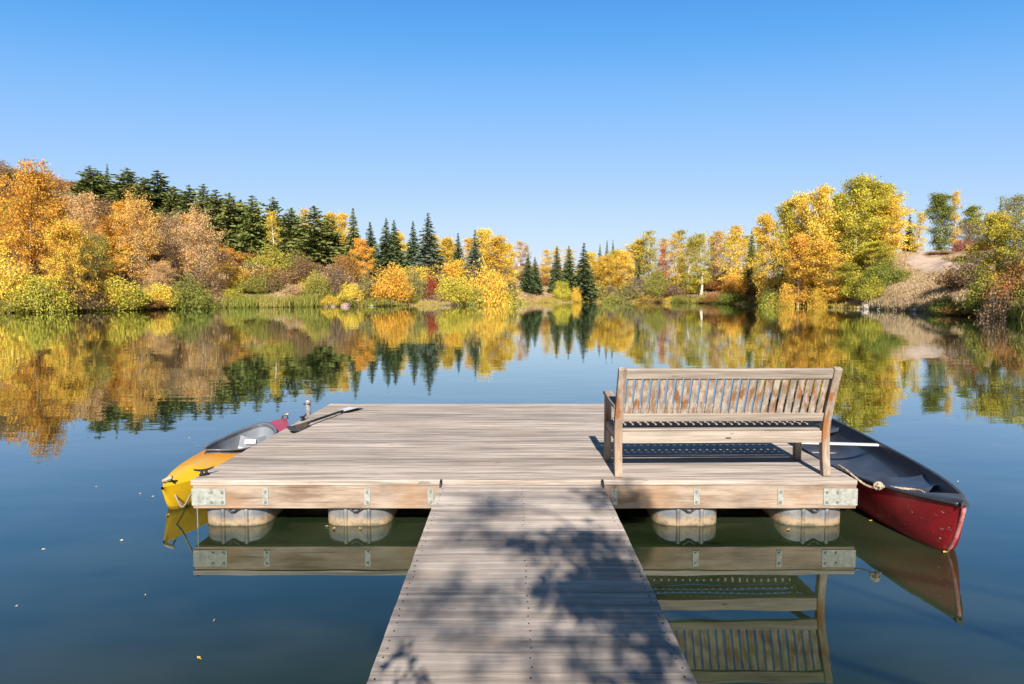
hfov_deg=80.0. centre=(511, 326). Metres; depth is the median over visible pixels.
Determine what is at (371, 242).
spruce tree
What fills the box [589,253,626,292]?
cottonwood tree
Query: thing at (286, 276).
twiggy shrub
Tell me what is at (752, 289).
shrub
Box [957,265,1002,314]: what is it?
shrub
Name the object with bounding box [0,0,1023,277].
sky
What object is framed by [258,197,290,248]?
fir tree
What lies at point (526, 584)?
walkway
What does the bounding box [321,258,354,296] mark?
twiggy shrub
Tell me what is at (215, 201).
fir tree
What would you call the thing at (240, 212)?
fir tree
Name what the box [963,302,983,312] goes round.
shrub
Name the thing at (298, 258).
shrub
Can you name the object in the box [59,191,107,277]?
autumn tree
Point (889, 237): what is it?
aspen tree
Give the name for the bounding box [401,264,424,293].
twiggy shrub
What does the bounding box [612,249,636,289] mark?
aspen tree
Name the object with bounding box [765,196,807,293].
aspen tree
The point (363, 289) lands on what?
twiggy shrub
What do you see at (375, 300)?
twiggy shrub
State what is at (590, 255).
aspen tree
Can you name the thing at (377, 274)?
twiggy shrub
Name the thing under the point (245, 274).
shrub
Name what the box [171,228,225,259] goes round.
autumn tree
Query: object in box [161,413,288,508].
kayak
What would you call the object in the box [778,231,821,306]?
aspen tree
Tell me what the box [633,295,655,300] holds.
twiggy shrub
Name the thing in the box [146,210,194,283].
autumn tree
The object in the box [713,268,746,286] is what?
shrub
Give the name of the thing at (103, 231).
aspen tree
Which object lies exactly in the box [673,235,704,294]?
poplar tree
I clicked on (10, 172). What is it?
shrub
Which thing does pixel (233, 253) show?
autumn tree
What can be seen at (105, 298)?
shrub
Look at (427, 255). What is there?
spruce tree
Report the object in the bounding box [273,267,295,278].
shrub
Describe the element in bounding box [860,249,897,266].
twiggy shrub
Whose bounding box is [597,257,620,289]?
poplar tree
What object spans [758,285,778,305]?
shrub
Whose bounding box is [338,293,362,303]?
twiggy shrub
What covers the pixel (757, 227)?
poplar tree
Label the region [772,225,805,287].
aspen tree
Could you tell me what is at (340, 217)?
aspen tree
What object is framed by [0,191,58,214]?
shrub
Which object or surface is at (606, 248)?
spruce tree
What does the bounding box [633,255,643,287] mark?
spruce tree
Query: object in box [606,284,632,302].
twiggy shrub
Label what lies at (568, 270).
spruce tree
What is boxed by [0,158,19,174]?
shrub
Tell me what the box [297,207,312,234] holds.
poplar tree
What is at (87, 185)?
fir tree
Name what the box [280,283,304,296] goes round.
shrub
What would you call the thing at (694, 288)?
shrub
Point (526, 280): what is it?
spruce tree
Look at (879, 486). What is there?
mooring rope
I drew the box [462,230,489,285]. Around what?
spruce tree
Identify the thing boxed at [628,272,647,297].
twiggy shrub
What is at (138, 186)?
fir tree
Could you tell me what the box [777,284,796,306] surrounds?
shrub
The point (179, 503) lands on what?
mooring rope
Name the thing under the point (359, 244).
aspen tree
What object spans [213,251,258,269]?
shrub
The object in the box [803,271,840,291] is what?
shrub
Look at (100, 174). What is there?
fir tree
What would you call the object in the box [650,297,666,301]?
twiggy shrub
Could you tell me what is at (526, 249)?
poplar tree
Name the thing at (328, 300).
shrub
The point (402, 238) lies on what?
aspen tree
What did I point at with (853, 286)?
shrub
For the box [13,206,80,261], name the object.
cottonwood tree
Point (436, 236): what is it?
aspen tree
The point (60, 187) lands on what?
shrub
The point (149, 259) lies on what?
autumn tree
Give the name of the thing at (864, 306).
boulder
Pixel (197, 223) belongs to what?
autumn tree
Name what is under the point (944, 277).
twiggy shrub
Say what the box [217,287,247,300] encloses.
shrub
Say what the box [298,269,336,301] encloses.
shrub
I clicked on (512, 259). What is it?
aspen tree
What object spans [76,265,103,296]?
twiggy shrub
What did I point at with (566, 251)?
poplar tree
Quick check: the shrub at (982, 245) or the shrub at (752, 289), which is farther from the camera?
the shrub at (752, 289)
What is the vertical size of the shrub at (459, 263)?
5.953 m
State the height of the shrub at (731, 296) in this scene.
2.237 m
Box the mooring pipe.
[303,399,310,416]
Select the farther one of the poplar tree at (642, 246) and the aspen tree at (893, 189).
the poplar tree at (642, 246)
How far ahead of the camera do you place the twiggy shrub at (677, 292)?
116.39 m
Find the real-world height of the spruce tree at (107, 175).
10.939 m
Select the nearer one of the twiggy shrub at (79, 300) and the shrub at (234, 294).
the twiggy shrub at (79, 300)
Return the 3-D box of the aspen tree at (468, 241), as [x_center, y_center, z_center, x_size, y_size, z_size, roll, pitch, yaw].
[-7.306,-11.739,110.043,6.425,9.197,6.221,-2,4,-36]
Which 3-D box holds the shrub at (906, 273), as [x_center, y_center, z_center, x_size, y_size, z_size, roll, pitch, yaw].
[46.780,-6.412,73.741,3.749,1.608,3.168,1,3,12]
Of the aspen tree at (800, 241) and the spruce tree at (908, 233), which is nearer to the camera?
the aspen tree at (800, 241)
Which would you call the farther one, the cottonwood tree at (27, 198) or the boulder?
the boulder
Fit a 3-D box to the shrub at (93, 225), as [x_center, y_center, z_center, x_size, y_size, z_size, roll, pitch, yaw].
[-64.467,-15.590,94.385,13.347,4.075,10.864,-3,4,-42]
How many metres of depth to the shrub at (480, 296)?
92.08 m
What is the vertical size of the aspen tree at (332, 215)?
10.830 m
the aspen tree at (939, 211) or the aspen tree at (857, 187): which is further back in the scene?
the aspen tree at (939, 211)
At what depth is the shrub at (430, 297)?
91.47 m
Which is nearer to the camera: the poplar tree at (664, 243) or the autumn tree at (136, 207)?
the autumn tree at (136, 207)
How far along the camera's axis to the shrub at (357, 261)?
99.69 m
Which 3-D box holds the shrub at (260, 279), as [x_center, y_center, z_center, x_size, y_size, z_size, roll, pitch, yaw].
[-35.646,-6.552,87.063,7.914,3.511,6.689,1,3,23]
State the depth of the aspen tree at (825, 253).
80.28 m
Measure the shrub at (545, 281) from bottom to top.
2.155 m
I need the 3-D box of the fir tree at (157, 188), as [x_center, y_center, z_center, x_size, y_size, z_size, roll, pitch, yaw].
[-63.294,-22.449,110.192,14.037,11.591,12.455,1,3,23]
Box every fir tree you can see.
[62,170,116,197]
[64,166,109,203]
[91,168,144,202]
[123,177,163,215]
[135,170,184,221]
[147,186,185,230]
[167,185,198,233]
[173,184,222,236]
[186,190,233,242]
[204,193,266,252]
[211,199,259,246]
[219,195,286,259]
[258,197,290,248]
[263,208,321,257]
[281,206,356,270]
[317,216,345,249]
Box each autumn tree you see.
[0,199,60,235]
[0,203,59,264]
[0,215,44,261]
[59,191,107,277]
[70,229,114,288]
[70,233,134,270]
[107,238,163,265]
[109,186,171,289]
[139,229,186,266]
[142,258,178,291]
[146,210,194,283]
[167,212,208,279]
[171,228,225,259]
[176,200,227,290]
[194,243,227,263]
[202,248,243,271]
[205,250,237,289]
[601,285,614,297]
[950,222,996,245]
[995,193,1023,260]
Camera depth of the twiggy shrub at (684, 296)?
110.69 m
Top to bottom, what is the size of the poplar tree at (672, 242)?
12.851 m
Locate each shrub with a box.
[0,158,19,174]
[0,166,24,182]
[0,176,29,194]
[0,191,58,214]
[0,193,18,209]
[0,249,36,304]
[0,280,46,312]
[1,186,61,198]
[1,287,59,308]
[9,269,81,312]
[11,170,65,185]
[18,176,69,194]
[48,175,71,187]
[48,187,71,208]
[49,188,83,202]
[50,199,84,220]
[51,287,112,309]
[54,177,76,188]
[59,291,95,309]
[64,218,106,235]
[65,196,100,215]
[67,212,128,238]
[72,199,109,220]
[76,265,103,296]
[81,289,115,306]
[88,195,115,217]
[91,201,157,228]
[95,273,153,310]
[118,282,146,305]
[135,295,170,307]
[140,210,168,231]
[142,282,186,306]
[150,244,206,261]
[160,273,218,308]
[173,259,225,298]
[198,254,234,271]
[200,263,240,285]
[205,289,226,304]
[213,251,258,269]
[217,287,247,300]
[221,267,257,288]
[229,269,287,291]
[230,280,270,292]
[236,259,270,281]
[236,267,250,284]
[241,262,266,270]
[244,243,292,273]
[245,267,282,284]
[258,276,296,291]
[260,253,293,267]
[261,247,315,273]
[265,268,297,287]
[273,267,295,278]
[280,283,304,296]
[282,250,316,283]
[286,260,330,284]
[295,274,341,291]
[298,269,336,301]
[306,265,356,284]
[319,295,342,304]
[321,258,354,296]
[325,263,360,284]
[330,251,362,284]
[332,249,375,273]
[335,282,366,303]
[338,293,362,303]
[354,267,381,300]
[363,296,399,304]
[364,263,416,301]
[372,261,407,279]
[382,266,419,285]
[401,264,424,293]
[404,292,424,302]
[407,264,439,286]
[408,274,433,299]
[416,288,437,300]
[422,271,438,300]
[425,260,452,288]
[432,292,449,301]
[434,273,481,303]
[435,262,463,285]
[439,258,471,286]
[460,261,490,294]
[462,285,487,304]
[468,256,511,304]
[479,281,518,303]
[503,282,531,303]
[515,270,524,280]
[539,275,550,284]
[550,279,572,300]
[571,287,582,301]
[593,279,607,296]
[597,293,622,302]
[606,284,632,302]
[616,276,643,300]
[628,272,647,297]
[632,284,655,297]
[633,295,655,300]
[641,264,669,298]
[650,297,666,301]
[662,282,677,296]
[662,283,691,297]
[670,276,699,292]
[671,294,699,300]
[691,267,717,285]
[696,290,730,302]
[700,275,724,289]
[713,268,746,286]
[714,291,751,302]
[716,270,749,297]
[734,296,753,301]
[744,269,762,296]
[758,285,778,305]
[761,293,798,306]
[775,293,810,305]
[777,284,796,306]
[780,277,839,302]
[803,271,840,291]
[806,283,829,306]
[827,285,849,302]
[834,259,868,279]
[838,270,867,298]
[849,274,886,300]
[854,258,908,286]
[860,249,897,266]
[890,267,914,279]
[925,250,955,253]
[925,263,976,288]
[927,293,954,308]
[929,301,962,313]
[936,300,971,314]
[944,252,993,287]
[949,236,974,251]
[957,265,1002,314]
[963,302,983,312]
[968,282,1017,318]
[971,241,993,250]
[982,258,1023,307]
[1009,275,1023,308]
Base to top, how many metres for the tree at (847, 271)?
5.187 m
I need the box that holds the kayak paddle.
[287,406,360,431]
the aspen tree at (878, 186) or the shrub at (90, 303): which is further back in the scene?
the aspen tree at (878, 186)
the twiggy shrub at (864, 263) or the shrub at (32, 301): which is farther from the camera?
the twiggy shrub at (864, 263)
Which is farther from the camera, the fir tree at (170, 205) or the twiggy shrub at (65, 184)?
the twiggy shrub at (65, 184)
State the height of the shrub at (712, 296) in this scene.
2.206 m
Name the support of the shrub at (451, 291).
on the ground at (906, 296)
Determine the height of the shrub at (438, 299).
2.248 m
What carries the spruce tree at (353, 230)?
on the ground at (906, 296)
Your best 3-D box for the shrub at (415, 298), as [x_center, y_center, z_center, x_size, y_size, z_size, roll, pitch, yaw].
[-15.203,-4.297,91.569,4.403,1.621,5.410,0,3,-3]
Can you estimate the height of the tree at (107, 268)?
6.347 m
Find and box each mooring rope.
[175,493,190,507]
[837,464,925,492]
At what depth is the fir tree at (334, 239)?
103.04 m
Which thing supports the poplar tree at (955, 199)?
on the ground at (906, 296)
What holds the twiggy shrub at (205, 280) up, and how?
on the ground at (906, 296)
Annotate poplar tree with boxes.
[263,210,284,252]
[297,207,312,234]
[513,241,525,265]
[521,245,531,265]
[538,249,554,276]
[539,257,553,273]
[548,247,564,273]
[561,248,575,268]
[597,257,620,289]
[622,243,649,286]
[629,237,656,277]
[632,227,667,283]
[657,237,674,281]
[657,248,670,277]
[665,233,688,285]
[668,228,690,275]
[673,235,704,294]
[680,242,697,276]
[689,231,714,294]
[689,234,707,276]
[698,235,723,270]
[703,241,722,288]
[706,230,729,273]
[708,230,726,290]
[714,227,747,280]
[722,238,738,267]
[723,224,747,271]
[733,238,754,280]
[737,235,756,270]
[746,240,763,277]
[752,225,765,264]
[907,211,930,251]
[942,189,965,247]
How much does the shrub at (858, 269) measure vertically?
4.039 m
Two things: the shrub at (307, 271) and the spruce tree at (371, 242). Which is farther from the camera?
the spruce tree at (371, 242)
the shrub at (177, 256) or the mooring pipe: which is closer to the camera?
the mooring pipe
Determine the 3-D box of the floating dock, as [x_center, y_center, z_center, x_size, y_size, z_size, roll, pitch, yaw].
[0.092,1.675,6.947,5.672,1.080,3.551,0,3,0]
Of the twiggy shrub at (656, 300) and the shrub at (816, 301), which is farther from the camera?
the twiggy shrub at (656, 300)
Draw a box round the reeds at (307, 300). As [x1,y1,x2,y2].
[207,291,1023,319]
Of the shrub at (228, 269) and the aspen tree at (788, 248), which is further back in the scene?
the aspen tree at (788, 248)
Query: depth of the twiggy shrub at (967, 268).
59.81 m
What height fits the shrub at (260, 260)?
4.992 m
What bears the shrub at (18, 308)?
on the ground at (906, 296)
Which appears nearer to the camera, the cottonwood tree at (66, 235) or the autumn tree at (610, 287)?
the cottonwood tree at (66, 235)
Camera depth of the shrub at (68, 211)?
96.57 m
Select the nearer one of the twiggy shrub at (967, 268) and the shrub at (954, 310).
the shrub at (954, 310)
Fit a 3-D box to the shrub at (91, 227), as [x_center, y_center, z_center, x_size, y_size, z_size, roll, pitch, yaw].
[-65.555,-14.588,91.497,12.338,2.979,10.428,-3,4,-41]
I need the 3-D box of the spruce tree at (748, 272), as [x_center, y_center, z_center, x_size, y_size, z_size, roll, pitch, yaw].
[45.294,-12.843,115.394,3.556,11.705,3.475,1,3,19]
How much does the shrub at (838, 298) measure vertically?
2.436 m
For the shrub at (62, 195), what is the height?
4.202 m
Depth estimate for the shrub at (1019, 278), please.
46.40 m
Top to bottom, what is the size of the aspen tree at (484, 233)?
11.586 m
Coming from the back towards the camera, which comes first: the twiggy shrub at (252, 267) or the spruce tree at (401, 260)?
the spruce tree at (401, 260)
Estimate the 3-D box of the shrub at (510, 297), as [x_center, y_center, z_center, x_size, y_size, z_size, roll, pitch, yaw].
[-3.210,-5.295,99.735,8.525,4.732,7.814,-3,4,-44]
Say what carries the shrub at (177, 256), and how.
on the ground at (906, 296)
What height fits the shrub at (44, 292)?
4.733 m
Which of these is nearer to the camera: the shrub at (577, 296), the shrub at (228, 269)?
the shrub at (228, 269)
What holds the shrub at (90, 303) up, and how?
on the ground at (906, 296)
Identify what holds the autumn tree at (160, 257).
on the ground at (906, 296)
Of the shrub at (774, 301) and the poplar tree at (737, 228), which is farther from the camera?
the poplar tree at (737, 228)
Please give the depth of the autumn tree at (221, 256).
83.68 m
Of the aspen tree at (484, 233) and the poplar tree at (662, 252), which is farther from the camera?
the poplar tree at (662, 252)
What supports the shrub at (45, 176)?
on the ground at (906, 296)
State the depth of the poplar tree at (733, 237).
115.02 m
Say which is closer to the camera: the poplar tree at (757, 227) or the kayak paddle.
the kayak paddle
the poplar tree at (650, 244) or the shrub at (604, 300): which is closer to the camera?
the shrub at (604, 300)
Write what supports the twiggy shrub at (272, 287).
on the ground at (906, 296)
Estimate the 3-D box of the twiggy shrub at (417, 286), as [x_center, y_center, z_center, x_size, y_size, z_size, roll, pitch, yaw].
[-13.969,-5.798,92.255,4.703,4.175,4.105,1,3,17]
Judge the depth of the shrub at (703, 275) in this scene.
124.01 m
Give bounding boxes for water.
[0,302,1023,683]
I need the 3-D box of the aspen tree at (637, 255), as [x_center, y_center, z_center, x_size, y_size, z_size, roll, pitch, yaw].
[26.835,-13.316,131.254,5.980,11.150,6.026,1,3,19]
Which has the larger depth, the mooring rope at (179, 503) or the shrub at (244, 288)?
the shrub at (244, 288)
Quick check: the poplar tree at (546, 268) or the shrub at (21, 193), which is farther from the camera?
the poplar tree at (546, 268)
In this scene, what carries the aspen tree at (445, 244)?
on the ground at (906, 296)
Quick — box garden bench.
[603,367,842,476]
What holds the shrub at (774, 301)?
on the ground at (906, 296)
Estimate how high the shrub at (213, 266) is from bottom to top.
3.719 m
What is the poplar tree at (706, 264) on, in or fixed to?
on the ground at (906, 296)
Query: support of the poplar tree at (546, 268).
on the ground at (906, 296)
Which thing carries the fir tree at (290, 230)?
on the ground at (906, 296)
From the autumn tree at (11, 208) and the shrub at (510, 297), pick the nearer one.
the autumn tree at (11, 208)
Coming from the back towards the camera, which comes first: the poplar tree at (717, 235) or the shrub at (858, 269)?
the poplar tree at (717, 235)
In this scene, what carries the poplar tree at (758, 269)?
on the ground at (906, 296)
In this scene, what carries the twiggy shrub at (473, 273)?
on the ground at (906, 296)
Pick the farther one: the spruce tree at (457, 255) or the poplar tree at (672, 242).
the poplar tree at (672, 242)
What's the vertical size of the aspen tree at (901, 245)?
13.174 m
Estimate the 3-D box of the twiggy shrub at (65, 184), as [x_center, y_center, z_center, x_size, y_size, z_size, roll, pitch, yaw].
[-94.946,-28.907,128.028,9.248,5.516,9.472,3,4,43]
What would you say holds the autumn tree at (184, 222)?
on the ground at (906, 296)
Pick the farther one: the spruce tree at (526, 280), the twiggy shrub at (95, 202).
the spruce tree at (526, 280)
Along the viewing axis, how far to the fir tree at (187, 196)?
105.39 m
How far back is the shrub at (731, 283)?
105.83 m
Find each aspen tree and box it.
[93,220,149,256]
[97,199,148,282]
[136,233,189,257]
[318,211,341,242]
[333,210,349,251]
[348,238,374,279]
[392,231,408,267]
[429,235,444,263]
[436,236,456,269]
[441,241,456,264]
[460,237,473,260]
[472,227,501,268]
[480,232,513,289]
[496,242,521,287]
[579,250,603,285]
[605,249,621,286]
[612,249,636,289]
[627,241,649,277]
[744,212,787,303]
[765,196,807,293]
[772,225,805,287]
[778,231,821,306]
[781,189,818,287]
[793,216,819,286]
[797,183,844,284]
[800,240,849,303]
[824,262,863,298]
[825,191,857,271]
[828,173,889,273]
[829,202,871,258]
[846,176,906,273]
[855,240,901,274]
[858,181,916,247]
[869,181,919,251]
[874,196,915,258]
[924,192,961,250]
[954,203,983,241]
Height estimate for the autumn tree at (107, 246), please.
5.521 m
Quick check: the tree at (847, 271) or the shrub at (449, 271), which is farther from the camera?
the shrub at (449, 271)
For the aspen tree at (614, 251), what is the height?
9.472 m
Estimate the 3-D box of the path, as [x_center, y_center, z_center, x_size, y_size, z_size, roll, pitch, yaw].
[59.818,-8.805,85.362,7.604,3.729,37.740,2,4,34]
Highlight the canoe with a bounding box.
[767,393,968,551]
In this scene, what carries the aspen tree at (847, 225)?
on the ground at (906, 296)
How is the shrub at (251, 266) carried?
on the ground at (906, 296)
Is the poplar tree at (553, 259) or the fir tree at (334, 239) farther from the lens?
the poplar tree at (553, 259)
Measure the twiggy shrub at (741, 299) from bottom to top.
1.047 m
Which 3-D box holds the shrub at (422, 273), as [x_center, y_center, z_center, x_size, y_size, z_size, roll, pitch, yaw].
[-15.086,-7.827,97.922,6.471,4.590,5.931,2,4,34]
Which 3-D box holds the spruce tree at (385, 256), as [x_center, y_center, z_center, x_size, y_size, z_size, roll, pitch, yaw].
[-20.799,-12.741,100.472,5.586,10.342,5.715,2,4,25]
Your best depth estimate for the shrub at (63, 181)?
138.16 m
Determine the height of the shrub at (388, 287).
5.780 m
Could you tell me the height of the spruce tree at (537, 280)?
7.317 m
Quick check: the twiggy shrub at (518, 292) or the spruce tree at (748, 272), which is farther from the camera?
the spruce tree at (748, 272)
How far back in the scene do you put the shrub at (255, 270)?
87.83 m
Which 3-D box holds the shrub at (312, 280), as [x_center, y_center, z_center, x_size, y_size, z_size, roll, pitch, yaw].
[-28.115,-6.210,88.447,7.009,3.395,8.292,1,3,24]
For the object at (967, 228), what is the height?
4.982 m
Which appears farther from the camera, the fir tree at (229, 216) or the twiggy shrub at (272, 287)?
the fir tree at (229, 216)
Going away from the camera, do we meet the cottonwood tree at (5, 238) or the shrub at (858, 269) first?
the cottonwood tree at (5, 238)
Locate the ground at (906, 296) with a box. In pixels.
[0,230,1023,317]
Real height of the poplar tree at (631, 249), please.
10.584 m
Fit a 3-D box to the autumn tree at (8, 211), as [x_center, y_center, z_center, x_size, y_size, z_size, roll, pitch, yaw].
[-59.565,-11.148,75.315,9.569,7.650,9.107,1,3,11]
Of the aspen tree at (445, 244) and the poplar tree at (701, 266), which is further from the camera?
the poplar tree at (701, 266)
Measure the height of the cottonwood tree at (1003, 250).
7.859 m
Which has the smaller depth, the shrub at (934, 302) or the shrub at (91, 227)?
the shrub at (934, 302)
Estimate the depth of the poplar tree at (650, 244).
127.45 m
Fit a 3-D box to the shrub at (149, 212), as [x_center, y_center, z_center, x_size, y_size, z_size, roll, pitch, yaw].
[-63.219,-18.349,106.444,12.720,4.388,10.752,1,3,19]
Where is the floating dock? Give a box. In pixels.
[191,404,857,526]
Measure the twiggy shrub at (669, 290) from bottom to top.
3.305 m
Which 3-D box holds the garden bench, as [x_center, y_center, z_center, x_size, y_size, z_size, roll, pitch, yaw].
[1.814,0.806,5.456,1.886,0.969,0.746,0,3,-1]
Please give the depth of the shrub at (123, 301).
65.70 m
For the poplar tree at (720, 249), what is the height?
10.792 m
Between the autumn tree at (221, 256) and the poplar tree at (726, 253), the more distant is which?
the poplar tree at (726, 253)
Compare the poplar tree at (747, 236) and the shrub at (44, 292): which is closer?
the shrub at (44, 292)
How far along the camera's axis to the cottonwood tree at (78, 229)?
80.01 m
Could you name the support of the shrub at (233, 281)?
on the ground at (906, 296)
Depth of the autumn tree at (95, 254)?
67.15 m
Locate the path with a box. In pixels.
[906,251,972,272]
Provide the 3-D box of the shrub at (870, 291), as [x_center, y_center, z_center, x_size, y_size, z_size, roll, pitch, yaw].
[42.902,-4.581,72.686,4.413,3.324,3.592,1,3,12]
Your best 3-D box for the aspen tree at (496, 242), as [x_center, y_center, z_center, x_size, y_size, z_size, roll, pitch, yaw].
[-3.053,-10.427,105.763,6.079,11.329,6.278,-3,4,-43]
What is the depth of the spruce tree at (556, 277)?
120.20 m
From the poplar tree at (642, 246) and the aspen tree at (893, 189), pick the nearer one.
the aspen tree at (893, 189)
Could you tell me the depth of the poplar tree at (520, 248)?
137.14 m
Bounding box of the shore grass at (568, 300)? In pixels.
[0,297,1015,318]
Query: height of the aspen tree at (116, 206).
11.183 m
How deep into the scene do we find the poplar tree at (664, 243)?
132.23 m
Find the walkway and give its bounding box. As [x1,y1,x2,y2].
[367,479,696,683]
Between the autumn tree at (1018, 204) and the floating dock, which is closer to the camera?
the floating dock
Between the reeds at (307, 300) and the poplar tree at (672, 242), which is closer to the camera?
the reeds at (307, 300)
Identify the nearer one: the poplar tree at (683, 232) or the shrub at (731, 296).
the shrub at (731, 296)
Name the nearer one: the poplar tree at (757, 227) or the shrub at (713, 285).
the shrub at (713, 285)
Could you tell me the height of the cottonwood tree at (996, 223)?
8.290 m
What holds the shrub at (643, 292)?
on the ground at (906, 296)
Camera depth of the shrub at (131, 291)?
67.65 m
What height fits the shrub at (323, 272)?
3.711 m
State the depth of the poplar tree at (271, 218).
97.37 m
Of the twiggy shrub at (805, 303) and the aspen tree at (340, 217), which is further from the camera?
the aspen tree at (340, 217)
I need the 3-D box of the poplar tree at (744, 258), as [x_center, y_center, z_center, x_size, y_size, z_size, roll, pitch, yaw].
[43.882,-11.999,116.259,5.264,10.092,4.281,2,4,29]
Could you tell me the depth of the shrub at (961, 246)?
85.22 m
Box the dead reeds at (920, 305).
[7,295,1023,319]
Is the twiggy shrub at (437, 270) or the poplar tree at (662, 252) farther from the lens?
the poplar tree at (662, 252)
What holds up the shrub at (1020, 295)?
on the ground at (906, 296)
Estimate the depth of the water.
5.59 m
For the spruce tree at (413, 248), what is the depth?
103.08 m
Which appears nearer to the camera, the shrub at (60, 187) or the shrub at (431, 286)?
the shrub at (431, 286)
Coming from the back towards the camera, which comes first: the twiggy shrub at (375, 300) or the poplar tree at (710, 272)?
the poplar tree at (710, 272)
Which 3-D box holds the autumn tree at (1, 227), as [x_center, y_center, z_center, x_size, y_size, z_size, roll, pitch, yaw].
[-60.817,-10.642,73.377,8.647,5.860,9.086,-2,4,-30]
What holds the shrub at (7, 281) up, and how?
on the ground at (906, 296)
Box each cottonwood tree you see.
[0,155,78,284]
[0,203,23,265]
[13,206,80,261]
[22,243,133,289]
[36,220,104,261]
[39,216,103,311]
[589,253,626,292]
[950,207,1023,287]
[993,211,1023,283]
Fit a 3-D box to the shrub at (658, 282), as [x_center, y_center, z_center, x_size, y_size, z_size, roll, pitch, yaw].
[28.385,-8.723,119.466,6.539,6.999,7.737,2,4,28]
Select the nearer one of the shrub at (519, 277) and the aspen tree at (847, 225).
the aspen tree at (847, 225)
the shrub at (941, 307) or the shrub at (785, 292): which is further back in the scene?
the shrub at (785, 292)
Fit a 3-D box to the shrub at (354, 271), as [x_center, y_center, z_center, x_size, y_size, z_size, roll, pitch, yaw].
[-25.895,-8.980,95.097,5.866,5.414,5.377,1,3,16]
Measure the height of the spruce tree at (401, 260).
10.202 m
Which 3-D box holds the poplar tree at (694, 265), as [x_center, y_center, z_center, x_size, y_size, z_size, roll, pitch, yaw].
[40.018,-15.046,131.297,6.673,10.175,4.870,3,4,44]
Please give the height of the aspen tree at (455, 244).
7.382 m
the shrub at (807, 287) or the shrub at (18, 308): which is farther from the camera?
the shrub at (807, 287)
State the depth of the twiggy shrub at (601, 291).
122.93 m
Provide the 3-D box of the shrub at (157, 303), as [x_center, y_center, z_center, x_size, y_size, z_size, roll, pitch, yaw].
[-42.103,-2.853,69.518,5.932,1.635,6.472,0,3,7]
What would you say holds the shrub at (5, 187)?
on the ground at (906, 296)
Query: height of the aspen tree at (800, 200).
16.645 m
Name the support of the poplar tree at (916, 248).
on the ground at (906, 296)
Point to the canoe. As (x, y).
(933, 516)
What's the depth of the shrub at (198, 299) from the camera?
72.53 m
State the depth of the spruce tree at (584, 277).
119.95 m
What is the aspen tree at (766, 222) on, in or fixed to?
on the ground at (906, 296)
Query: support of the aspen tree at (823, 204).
on the ground at (906, 296)
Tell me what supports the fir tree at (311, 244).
on the ground at (906, 296)
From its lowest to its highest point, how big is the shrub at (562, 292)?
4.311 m
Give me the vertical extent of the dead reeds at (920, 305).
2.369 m
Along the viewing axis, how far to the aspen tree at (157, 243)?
90.78 m
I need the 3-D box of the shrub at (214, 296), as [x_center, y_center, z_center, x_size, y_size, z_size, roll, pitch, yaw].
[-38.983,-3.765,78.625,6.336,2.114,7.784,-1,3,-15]
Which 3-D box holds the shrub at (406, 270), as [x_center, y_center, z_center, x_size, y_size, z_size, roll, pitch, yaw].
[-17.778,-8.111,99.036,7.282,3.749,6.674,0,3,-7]
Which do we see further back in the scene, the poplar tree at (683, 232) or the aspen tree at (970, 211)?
the poplar tree at (683, 232)
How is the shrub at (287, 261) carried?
on the ground at (906, 296)
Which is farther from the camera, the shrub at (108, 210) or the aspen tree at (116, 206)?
the shrub at (108, 210)
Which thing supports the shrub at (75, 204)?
on the ground at (906, 296)
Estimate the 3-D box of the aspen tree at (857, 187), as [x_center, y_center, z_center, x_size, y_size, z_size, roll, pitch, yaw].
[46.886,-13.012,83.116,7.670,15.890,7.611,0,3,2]
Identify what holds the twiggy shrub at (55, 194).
on the ground at (906, 296)
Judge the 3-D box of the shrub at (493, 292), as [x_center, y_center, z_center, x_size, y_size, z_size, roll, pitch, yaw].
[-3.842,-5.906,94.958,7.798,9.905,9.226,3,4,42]
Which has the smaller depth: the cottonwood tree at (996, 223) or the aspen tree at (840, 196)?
the cottonwood tree at (996, 223)
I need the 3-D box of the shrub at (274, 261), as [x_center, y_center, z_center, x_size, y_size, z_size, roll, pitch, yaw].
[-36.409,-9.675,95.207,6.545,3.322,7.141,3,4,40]
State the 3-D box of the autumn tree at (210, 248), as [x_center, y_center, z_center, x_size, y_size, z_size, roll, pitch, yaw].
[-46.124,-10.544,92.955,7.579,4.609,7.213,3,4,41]
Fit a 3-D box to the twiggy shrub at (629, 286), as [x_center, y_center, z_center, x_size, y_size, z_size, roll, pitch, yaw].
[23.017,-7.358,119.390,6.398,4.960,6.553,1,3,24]
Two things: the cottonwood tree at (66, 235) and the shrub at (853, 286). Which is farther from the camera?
the shrub at (853, 286)
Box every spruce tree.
[103,164,112,197]
[338,208,369,276]
[363,222,378,273]
[372,218,400,276]
[389,220,407,269]
[404,213,449,284]
[404,221,420,267]
[452,233,464,263]
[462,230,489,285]
[517,254,538,292]
[529,257,544,293]
[546,246,565,293]
[559,246,578,297]
[572,243,599,301]
[604,241,608,281]
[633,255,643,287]
[743,228,757,286]
[900,214,916,251]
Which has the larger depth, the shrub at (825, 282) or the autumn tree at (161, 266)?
the shrub at (825, 282)
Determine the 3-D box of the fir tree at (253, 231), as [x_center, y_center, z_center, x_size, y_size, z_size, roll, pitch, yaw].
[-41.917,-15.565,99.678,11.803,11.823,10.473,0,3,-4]
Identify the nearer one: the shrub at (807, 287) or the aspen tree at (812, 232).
the shrub at (807, 287)
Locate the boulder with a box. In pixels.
[861,304,870,308]

